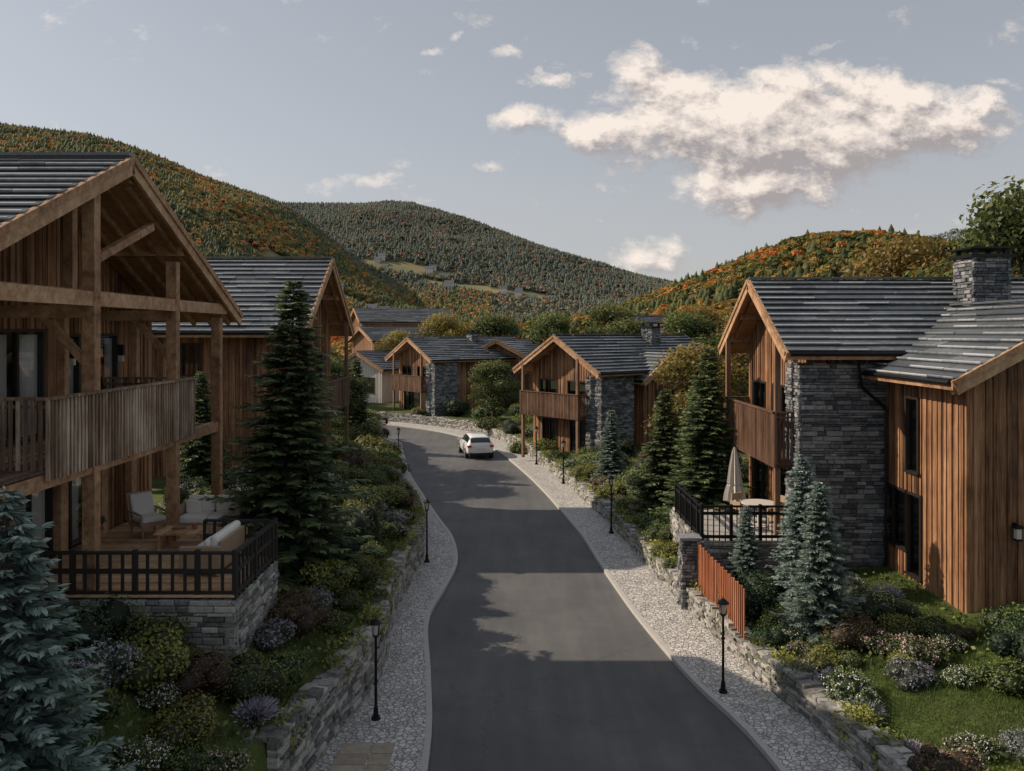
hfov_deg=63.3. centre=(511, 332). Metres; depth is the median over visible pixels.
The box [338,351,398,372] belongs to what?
roof timbers
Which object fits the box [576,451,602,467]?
shrub
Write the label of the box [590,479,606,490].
heather shrub
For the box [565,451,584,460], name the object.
shrub
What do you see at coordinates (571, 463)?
white flower shrub
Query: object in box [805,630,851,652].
boxwood shrub
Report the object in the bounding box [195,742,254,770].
flowering shrub
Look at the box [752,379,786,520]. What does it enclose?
windows
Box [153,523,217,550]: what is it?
coffee table
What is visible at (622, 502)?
golden shrub
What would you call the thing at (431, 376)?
timber chalet
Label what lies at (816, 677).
lavender plant
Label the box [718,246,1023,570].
timber chalet
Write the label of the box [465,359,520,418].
tree
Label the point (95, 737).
boxwood shrub
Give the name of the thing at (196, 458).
spruce tree
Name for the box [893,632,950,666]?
flowering shrub
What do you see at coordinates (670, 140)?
sky
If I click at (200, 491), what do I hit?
boxwood shrub
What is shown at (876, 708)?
sage plant
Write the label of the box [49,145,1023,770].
ground
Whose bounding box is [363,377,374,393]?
windows
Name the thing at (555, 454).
boxwood shrub
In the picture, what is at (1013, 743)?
shrub
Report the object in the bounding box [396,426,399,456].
street lamp
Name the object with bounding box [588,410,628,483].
blue spruce tree
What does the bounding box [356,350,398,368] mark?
roof tiles
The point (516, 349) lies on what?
timber chalet wing
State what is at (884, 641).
flowering shrub
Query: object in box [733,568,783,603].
yew shrub
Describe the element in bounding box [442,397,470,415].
yew shrub
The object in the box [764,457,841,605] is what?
blue spruce tree
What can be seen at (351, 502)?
golden shrub
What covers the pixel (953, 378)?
timber chalet wing
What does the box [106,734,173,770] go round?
white flower shrub
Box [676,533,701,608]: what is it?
stone gate pillar
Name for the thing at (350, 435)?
golden shrub
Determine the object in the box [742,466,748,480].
flowering shrub
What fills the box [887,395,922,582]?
windows
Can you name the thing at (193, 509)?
outdoor sofa
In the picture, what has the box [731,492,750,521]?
patio chair
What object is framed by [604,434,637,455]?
yew shrub
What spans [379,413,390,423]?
heather shrub
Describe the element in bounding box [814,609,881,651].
heather shrub
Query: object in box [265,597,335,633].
heather shrub
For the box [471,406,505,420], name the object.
shrub
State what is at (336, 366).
tree
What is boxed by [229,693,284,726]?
lavender plant
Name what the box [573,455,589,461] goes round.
golden shrub
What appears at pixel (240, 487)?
white flower shrub
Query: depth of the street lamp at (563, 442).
44.47 m
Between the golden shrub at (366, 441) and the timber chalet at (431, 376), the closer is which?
the golden shrub at (366, 441)
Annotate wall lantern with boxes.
[1012,522,1023,541]
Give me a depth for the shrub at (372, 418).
51.80 m
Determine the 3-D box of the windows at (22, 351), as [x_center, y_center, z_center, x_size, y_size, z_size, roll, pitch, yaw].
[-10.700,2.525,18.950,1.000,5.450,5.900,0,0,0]
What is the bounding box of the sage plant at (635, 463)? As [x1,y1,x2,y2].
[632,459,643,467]
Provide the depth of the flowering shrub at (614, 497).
36.60 m
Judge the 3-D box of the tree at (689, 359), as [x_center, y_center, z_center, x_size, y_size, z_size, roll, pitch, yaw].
[9.093,3.782,39.957,5.470,6.779,6.129,-2,0,25]
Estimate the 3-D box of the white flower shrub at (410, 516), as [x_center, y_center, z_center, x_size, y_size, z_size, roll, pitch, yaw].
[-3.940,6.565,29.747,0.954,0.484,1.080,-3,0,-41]
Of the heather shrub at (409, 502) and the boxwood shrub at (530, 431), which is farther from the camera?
the boxwood shrub at (530, 431)
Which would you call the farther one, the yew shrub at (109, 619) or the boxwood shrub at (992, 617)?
the boxwood shrub at (992, 617)
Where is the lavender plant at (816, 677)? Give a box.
[813,666,836,691]
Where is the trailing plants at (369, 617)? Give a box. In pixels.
[255,425,927,770]
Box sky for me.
[0,0,1023,281]
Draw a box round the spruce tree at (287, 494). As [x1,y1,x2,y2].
[198,280,384,604]
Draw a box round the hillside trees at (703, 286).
[456,224,1021,342]
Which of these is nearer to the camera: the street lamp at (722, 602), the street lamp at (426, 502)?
the street lamp at (722, 602)
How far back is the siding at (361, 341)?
98.17 m
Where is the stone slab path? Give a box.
[329,743,394,770]
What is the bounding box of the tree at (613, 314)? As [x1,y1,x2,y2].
[576,302,636,333]
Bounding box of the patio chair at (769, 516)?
[767,503,785,530]
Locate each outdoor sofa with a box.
[179,520,247,575]
[180,495,247,526]
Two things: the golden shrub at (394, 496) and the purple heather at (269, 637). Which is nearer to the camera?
the purple heather at (269, 637)
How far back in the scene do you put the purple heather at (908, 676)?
17.31 m
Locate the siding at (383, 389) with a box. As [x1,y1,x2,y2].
[348,356,398,402]
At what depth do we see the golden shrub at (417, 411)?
74.50 m
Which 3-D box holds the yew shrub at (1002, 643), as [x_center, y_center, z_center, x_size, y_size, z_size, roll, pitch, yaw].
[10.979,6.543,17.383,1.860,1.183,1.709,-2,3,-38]
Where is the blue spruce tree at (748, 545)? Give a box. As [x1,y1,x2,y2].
[724,505,767,580]
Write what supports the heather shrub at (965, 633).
on the ground at (257, 749)
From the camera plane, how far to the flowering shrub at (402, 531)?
27.15 m
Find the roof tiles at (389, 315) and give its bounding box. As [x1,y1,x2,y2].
[353,307,455,321]
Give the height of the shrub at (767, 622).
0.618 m
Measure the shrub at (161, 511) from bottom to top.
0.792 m
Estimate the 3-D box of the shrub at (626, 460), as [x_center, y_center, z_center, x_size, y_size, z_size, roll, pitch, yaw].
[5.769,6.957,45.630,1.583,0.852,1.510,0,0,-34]
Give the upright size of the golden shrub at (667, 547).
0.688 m
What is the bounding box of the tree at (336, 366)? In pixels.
[331,357,372,415]
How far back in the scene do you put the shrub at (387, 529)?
25.94 m
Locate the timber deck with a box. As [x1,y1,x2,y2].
[4,521,278,659]
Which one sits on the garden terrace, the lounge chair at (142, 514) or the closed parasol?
the closed parasol
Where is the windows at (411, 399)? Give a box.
[402,365,425,413]
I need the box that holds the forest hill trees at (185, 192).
[0,121,494,321]
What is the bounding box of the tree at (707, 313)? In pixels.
[655,304,729,352]
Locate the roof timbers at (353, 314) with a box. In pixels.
[350,308,458,323]
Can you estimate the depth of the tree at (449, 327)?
94.77 m
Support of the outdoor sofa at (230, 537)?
on the timber deck
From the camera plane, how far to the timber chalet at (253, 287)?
33.80 m
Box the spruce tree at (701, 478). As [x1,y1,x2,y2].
[648,348,755,527]
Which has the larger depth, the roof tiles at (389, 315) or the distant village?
the distant village
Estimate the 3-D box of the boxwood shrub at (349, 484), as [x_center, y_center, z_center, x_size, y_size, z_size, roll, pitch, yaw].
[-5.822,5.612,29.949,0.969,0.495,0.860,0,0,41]
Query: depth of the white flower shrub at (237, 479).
30.18 m
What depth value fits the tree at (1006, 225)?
39.37 m
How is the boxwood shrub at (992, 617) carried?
on the ground at (257, 749)
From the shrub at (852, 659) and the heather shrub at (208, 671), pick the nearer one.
the heather shrub at (208, 671)
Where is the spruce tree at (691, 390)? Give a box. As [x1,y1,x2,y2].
[674,382,724,473]
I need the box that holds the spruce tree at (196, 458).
[162,371,233,490]
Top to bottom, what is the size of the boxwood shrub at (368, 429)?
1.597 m
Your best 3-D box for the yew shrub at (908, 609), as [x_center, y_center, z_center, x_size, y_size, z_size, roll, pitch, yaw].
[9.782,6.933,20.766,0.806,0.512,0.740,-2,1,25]
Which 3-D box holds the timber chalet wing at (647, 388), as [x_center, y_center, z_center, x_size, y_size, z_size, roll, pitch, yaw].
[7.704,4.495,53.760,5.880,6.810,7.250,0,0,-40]
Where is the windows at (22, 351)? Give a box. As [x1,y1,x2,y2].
[0,329,118,558]
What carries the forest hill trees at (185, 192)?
on the ground at (257, 749)
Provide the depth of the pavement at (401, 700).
19.17 m
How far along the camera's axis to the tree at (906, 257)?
43.50 m
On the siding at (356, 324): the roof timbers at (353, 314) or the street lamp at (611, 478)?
the roof timbers at (353, 314)
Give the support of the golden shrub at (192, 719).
on the ground at (257, 749)
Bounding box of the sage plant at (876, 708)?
[844,694,890,723]
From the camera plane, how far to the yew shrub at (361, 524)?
23.26 m
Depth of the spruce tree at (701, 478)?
30.00 m
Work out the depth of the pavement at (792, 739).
21.49 m
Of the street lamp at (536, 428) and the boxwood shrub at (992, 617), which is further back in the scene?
the street lamp at (536, 428)
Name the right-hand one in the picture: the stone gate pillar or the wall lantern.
the wall lantern
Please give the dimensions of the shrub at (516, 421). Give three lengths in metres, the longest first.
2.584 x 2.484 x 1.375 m
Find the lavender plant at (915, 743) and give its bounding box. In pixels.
[903,738,925,754]
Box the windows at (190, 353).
[180,343,322,455]
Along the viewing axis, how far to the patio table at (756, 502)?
26.56 m
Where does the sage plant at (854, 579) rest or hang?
on the ground at (257, 749)
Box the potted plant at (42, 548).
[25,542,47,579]
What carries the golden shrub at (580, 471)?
on the ground at (257, 749)
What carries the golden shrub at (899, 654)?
on the ground at (257, 749)
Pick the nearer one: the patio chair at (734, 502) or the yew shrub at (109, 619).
the yew shrub at (109, 619)
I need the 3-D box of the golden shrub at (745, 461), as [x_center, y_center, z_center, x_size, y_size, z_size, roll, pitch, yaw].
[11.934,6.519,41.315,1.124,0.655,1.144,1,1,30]
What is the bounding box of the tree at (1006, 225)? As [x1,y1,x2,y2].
[896,174,1023,279]
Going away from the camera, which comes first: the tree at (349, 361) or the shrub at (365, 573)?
the shrub at (365, 573)
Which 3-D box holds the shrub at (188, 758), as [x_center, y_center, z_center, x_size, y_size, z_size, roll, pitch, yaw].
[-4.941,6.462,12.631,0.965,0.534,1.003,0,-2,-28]
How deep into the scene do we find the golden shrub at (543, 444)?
51.62 m
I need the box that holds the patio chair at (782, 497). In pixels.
[767,495,785,515]
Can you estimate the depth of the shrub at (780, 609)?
21.35 m
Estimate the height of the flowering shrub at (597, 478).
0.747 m
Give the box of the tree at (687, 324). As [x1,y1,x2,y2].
[661,307,744,386]
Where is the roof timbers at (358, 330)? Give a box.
[348,327,429,343]
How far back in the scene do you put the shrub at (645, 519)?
31.24 m
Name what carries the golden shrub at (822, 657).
on the ground at (257, 749)
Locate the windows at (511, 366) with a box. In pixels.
[507,366,520,406]
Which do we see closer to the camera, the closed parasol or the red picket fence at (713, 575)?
the red picket fence at (713, 575)
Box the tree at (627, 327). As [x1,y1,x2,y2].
[603,316,648,333]
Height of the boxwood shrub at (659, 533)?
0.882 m
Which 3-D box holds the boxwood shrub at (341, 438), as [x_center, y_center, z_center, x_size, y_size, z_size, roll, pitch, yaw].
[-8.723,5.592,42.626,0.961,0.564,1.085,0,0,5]
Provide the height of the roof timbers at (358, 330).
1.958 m
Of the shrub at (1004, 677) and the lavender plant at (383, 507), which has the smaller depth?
the shrub at (1004, 677)
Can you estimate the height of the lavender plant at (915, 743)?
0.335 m
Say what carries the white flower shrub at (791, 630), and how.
on the ground at (257, 749)
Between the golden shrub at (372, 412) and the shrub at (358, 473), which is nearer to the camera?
the shrub at (358, 473)
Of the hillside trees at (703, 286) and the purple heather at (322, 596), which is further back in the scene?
the hillside trees at (703, 286)
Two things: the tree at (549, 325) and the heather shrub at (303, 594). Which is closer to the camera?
the heather shrub at (303, 594)
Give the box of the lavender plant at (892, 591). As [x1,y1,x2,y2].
[865,583,907,600]
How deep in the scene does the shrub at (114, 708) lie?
12.54 m
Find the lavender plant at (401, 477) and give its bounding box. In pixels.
[393,468,406,480]
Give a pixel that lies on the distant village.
(449, 283)
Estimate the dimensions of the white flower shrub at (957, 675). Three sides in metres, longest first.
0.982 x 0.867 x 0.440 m
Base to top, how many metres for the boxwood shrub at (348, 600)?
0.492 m
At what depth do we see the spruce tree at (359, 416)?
47.24 m
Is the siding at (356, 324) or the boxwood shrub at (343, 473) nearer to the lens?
the boxwood shrub at (343, 473)
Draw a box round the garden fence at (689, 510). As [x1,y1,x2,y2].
[675,481,793,540]
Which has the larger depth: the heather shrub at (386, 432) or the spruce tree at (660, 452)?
the heather shrub at (386, 432)
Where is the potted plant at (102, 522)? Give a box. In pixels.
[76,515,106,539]
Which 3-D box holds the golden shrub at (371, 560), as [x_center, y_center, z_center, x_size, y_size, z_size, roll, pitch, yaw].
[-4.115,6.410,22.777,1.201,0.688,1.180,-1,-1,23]
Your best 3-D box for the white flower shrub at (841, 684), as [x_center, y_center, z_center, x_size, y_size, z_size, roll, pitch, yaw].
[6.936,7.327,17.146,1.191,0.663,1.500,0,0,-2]
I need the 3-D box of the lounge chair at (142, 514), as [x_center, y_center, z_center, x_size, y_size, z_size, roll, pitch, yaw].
[-9.085,4.508,20.671,0.921,1.006,0.750,0,0,40]
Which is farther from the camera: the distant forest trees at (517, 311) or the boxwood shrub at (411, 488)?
the distant forest trees at (517, 311)
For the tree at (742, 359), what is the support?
on the ground at (257, 749)
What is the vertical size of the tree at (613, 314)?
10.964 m
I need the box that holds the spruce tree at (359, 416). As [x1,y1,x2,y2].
[338,359,378,438]
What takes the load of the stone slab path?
on the pavement at (401, 700)
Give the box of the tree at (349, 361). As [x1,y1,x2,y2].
[331,355,354,375]
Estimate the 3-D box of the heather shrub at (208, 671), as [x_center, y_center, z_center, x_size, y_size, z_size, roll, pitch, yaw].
[-5.588,5.935,14.567,1.510,0.796,1.526,1,-1,-26]
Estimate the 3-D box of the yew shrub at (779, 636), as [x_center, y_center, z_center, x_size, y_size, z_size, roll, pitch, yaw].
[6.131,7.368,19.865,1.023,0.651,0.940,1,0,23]
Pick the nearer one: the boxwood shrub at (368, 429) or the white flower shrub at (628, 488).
the white flower shrub at (628, 488)
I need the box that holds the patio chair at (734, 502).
[730,500,749,524]
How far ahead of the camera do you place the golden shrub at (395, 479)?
35.10 m
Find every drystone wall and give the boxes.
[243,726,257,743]
[255,420,424,770]
[376,411,914,770]
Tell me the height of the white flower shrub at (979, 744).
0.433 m
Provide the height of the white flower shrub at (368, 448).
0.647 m
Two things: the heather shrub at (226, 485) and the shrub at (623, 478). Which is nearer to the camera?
the heather shrub at (226, 485)
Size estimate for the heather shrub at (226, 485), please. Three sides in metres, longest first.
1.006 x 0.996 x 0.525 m
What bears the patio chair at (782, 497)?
on the garden terrace
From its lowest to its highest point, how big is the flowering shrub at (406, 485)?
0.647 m
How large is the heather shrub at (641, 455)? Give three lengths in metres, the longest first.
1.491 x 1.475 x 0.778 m
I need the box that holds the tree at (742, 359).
[720,353,748,394]
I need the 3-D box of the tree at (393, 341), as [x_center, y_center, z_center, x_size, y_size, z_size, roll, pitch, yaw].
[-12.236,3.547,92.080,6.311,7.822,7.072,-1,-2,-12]
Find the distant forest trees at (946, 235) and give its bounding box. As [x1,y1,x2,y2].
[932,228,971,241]
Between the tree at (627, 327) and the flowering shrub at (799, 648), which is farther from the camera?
the tree at (627, 327)
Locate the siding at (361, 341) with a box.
[353,332,390,351]
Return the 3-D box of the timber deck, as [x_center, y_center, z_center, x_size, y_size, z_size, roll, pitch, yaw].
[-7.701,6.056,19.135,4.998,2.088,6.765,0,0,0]
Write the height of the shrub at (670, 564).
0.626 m
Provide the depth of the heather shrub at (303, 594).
18.50 m
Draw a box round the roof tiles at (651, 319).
[631,314,711,334]
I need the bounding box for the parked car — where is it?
[458,432,493,457]
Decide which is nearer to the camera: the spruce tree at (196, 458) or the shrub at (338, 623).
the shrub at (338, 623)
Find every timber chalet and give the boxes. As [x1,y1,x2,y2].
[0,152,242,610]
[152,256,354,476]
[385,330,525,416]
[512,323,722,456]
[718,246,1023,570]
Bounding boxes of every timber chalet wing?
[481,338,538,406]
[633,349,698,446]
[862,299,1023,612]
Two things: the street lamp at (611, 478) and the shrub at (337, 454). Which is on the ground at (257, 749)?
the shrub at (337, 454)
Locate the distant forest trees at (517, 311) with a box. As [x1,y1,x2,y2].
[490,242,774,321]
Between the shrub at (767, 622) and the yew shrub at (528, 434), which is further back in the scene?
the yew shrub at (528, 434)
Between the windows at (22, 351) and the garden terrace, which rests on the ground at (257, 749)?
the garden terrace
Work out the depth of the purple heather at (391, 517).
28.43 m
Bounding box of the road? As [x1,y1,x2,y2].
[386,425,775,770]
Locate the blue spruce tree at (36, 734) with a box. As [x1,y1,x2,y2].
[0,485,138,770]
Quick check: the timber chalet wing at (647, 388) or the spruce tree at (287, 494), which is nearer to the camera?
the spruce tree at (287, 494)
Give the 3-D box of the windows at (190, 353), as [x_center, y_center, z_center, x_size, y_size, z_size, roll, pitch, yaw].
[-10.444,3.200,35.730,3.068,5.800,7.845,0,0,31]
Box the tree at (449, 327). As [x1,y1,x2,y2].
[415,312,474,335]
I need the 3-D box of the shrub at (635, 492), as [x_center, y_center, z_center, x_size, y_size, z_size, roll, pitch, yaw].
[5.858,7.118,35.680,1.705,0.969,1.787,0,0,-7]
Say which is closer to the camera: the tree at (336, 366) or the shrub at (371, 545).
the shrub at (371, 545)
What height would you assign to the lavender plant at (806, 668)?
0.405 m
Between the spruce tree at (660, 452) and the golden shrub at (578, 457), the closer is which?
the spruce tree at (660, 452)
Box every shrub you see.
[34,591,141,662]
[44,673,129,727]
[73,724,106,758]
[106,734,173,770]
[116,611,191,647]
[119,624,190,694]
[134,679,179,710]
[138,690,219,752]
[154,737,215,770]
[156,498,186,514]
[163,474,210,501]
[171,645,239,697]
[186,486,233,498]
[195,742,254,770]
[208,646,289,705]
[223,480,238,489]
[225,465,254,476]
[226,475,241,482]
[228,482,253,491]
[260,649,313,688]
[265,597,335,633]
[273,585,316,607]
[297,558,355,593]
[315,609,354,632]
[317,513,376,551]
[322,461,354,485]
[329,442,373,462]
[331,418,351,428]
[331,427,355,437]
[332,440,355,447]
[332,588,364,610]
[335,436,350,442]
[335,451,369,468]
[336,420,382,441]
[336,502,383,531]
[337,484,383,509]
[337,551,382,585]
[340,464,368,483]
[341,481,362,490]
[341,499,369,509]
[354,434,404,457]
[356,539,387,561]
[356,554,382,572]
[358,461,397,479]
[360,446,372,452]
[360,468,392,487]
[365,414,378,423]
[366,408,382,420]
[369,420,383,438]
[369,519,397,539]
[370,456,402,469]
[373,447,411,473]
[373,535,384,546]
[374,484,409,506]
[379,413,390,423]
[380,427,391,437]
[381,464,402,483]
[387,521,409,538]
[391,481,411,490]
[392,509,416,521]
[394,489,415,507]
[397,482,414,490]
[409,406,426,415]
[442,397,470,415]
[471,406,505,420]
[473,416,504,430]
[501,417,529,429]
[503,418,520,434]
[506,439,531,454]
[507,403,525,415]
[511,414,532,422]
[525,425,532,435]
[525,429,532,437]
[533,438,556,451]
[546,449,571,462]
[557,458,578,469]
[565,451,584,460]
[570,463,601,481]
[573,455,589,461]
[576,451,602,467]
[578,445,605,454]
[583,456,621,469]
[590,475,613,482]
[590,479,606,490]
[596,481,627,498]
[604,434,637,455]
[609,493,623,503]
[613,469,645,486]
[615,496,640,510]
[619,454,628,464]
[621,485,641,497]
[626,488,654,501]
[635,510,667,531]
[637,452,647,459]
[641,522,673,543]
[649,539,678,557]
[659,556,677,568]
[716,572,779,620]
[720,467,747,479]
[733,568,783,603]
[741,457,748,465]
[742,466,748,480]
[746,626,790,649]
[754,611,784,631]
[761,601,793,619]
[770,620,812,643]
[783,639,814,658]
[804,642,845,672]
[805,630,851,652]
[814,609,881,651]
[818,664,883,707]
[836,650,864,667]
[842,578,901,627]
[860,628,900,655]
[876,612,922,636]
[886,651,923,664]
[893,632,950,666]
[895,599,920,618]
[900,739,989,770]
[911,611,953,637]
[932,632,969,653]
[939,663,984,690]
[942,730,1003,764]
[947,623,978,640]
[973,656,1023,697]
[975,602,1023,634]
[978,766,1023,770]
[983,616,1023,663]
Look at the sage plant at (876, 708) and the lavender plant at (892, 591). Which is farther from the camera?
the lavender plant at (892, 591)
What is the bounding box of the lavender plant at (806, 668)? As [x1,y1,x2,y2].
[776,657,820,674]
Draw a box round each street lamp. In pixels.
[369,616,381,720]
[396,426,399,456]
[423,499,430,562]
[534,425,538,464]
[561,439,565,483]
[608,475,614,533]
[717,596,728,693]
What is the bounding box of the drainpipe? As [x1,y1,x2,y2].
[857,361,887,567]
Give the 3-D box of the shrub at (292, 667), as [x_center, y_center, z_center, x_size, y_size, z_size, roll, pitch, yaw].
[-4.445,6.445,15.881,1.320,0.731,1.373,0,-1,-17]
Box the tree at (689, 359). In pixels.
[641,341,748,436]
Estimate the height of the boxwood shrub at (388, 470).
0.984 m
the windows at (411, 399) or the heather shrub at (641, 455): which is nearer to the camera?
the heather shrub at (641, 455)
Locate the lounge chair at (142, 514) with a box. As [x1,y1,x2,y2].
[125,489,165,538]
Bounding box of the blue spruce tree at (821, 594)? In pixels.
[769,481,865,643]
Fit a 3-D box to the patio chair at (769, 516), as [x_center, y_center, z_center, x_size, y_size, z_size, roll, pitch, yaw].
[8.282,5.750,25.897,0.450,0.900,0.450,0,0,-29]
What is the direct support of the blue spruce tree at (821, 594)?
on the ground at (257, 749)
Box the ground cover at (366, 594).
[74,436,1023,770]
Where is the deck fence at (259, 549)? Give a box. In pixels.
[6,517,277,599]
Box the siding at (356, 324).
[352,316,451,352]
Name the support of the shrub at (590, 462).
on the ground at (257, 749)
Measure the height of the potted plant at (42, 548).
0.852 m
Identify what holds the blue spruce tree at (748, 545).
on the ground at (257, 749)
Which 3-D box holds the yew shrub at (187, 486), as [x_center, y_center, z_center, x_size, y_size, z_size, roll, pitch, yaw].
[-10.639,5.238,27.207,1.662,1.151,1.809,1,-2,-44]
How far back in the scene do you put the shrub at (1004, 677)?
16.58 m
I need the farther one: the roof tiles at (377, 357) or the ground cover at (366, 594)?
the roof tiles at (377, 357)
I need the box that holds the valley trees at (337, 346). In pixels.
[331,261,944,363]
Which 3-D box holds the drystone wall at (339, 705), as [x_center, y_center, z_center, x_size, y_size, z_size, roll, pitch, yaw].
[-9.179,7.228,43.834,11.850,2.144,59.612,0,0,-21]
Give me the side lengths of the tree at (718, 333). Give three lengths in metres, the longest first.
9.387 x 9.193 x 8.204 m
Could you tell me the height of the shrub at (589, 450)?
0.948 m
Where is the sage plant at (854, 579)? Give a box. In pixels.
[840,576,869,588]
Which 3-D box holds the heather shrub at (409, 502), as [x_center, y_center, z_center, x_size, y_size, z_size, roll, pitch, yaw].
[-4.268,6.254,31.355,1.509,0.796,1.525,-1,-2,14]
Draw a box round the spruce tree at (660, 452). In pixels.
[618,389,684,523]
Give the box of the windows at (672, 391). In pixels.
[656,389,673,415]
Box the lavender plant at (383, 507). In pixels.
[377,503,387,510]
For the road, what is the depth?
20.95 m
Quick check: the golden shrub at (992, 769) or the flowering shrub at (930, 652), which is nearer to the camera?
the golden shrub at (992, 769)
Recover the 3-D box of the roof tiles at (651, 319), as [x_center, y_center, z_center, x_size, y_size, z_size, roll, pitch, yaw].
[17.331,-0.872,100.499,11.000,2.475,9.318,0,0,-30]
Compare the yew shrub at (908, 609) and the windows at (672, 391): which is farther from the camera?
the windows at (672, 391)
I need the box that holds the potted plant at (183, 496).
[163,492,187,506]
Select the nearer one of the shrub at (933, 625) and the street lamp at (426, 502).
the shrub at (933, 625)
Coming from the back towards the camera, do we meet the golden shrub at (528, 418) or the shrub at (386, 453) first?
the golden shrub at (528, 418)
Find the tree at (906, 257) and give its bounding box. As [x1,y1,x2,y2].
[840,230,955,279]
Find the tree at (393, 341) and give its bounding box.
[375,329,411,350]
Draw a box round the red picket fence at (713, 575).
[697,542,745,639]
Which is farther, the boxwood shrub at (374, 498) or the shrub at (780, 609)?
the boxwood shrub at (374, 498)
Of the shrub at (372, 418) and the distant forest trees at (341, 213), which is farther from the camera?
the distant forest trees at (341, 213)
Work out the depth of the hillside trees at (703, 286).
352.78 m
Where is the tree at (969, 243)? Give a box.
[944,199,1023,279]
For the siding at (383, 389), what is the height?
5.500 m
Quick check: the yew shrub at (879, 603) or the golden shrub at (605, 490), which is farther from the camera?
the golden shrub at (605, 490)
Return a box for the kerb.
[386,424,787,770]
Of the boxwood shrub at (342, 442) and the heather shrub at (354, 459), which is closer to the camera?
the heather shrub at (354, 459)
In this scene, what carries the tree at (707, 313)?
on the ground at (257, 749)
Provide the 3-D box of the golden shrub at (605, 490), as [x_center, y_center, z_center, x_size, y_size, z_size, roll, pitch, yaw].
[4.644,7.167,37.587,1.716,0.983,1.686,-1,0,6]
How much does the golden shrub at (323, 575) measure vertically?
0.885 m
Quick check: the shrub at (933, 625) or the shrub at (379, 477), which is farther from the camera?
the shrub at (379, 477)
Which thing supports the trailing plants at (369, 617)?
on the ground at (257, 749)
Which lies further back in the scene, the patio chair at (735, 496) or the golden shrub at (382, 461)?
the golden shrub at (382, 461)
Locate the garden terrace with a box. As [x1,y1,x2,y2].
[669,507,790,575]
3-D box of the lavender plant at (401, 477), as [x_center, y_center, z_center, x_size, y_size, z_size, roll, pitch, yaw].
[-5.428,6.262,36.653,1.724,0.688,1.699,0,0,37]
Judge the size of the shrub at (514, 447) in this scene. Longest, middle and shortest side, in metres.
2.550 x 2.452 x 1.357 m
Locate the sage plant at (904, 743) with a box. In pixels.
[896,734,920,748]
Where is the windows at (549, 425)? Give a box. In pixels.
[539,378,659,451]
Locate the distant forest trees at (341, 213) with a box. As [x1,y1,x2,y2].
[184,166,677,308]
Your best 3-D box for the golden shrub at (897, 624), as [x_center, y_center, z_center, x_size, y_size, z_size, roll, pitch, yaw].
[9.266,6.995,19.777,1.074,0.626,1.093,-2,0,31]
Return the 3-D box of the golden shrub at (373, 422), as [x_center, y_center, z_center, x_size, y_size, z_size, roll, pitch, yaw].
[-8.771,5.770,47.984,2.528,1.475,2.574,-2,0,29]
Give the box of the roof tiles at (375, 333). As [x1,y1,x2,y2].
[358,326,434,340]
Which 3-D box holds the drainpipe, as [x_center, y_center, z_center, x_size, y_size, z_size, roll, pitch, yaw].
[10.565,4.019,24.425,0.919,6.362,0.238,0,0,0]
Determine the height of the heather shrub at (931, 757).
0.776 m
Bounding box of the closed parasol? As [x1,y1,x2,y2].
[723,443,745,511]
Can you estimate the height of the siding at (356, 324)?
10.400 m
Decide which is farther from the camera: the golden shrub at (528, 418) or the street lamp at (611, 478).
the golden shrub at (528, 418)
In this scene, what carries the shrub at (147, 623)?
on the ground at (257, 749)
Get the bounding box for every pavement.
[312,438,453,770]
[388,421,863,770]
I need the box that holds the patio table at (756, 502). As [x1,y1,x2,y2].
[741,499,773,527]
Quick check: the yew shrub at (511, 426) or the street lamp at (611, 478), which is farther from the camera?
the yew shrub at (511, 426)
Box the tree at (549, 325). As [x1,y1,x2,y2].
[526,311,584,344]
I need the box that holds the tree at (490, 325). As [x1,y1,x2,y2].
[470,312,525,337]
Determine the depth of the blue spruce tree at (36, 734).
10.07 m
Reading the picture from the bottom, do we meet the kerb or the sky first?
the kerb
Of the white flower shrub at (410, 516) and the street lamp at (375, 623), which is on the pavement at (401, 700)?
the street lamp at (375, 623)
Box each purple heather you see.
[50,637,142,689]
[251,617,296,652]
[305,585,332,607]
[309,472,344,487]
[381,510,408,524]
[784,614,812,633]
[884,655,937,692]
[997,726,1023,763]
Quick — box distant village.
[341,248,598,308]
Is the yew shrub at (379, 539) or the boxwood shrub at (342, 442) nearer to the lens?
the yew shrub at (379, 539)
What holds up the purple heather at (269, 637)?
on the ground at (257, 749)
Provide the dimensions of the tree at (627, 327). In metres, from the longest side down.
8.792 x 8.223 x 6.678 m
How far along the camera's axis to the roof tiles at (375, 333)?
98.57 m
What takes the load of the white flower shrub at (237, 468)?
on the ground at (257, 749)
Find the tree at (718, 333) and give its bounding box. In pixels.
[713,323,746,377]
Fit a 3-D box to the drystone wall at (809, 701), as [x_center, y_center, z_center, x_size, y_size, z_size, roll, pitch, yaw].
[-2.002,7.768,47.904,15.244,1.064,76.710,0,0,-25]

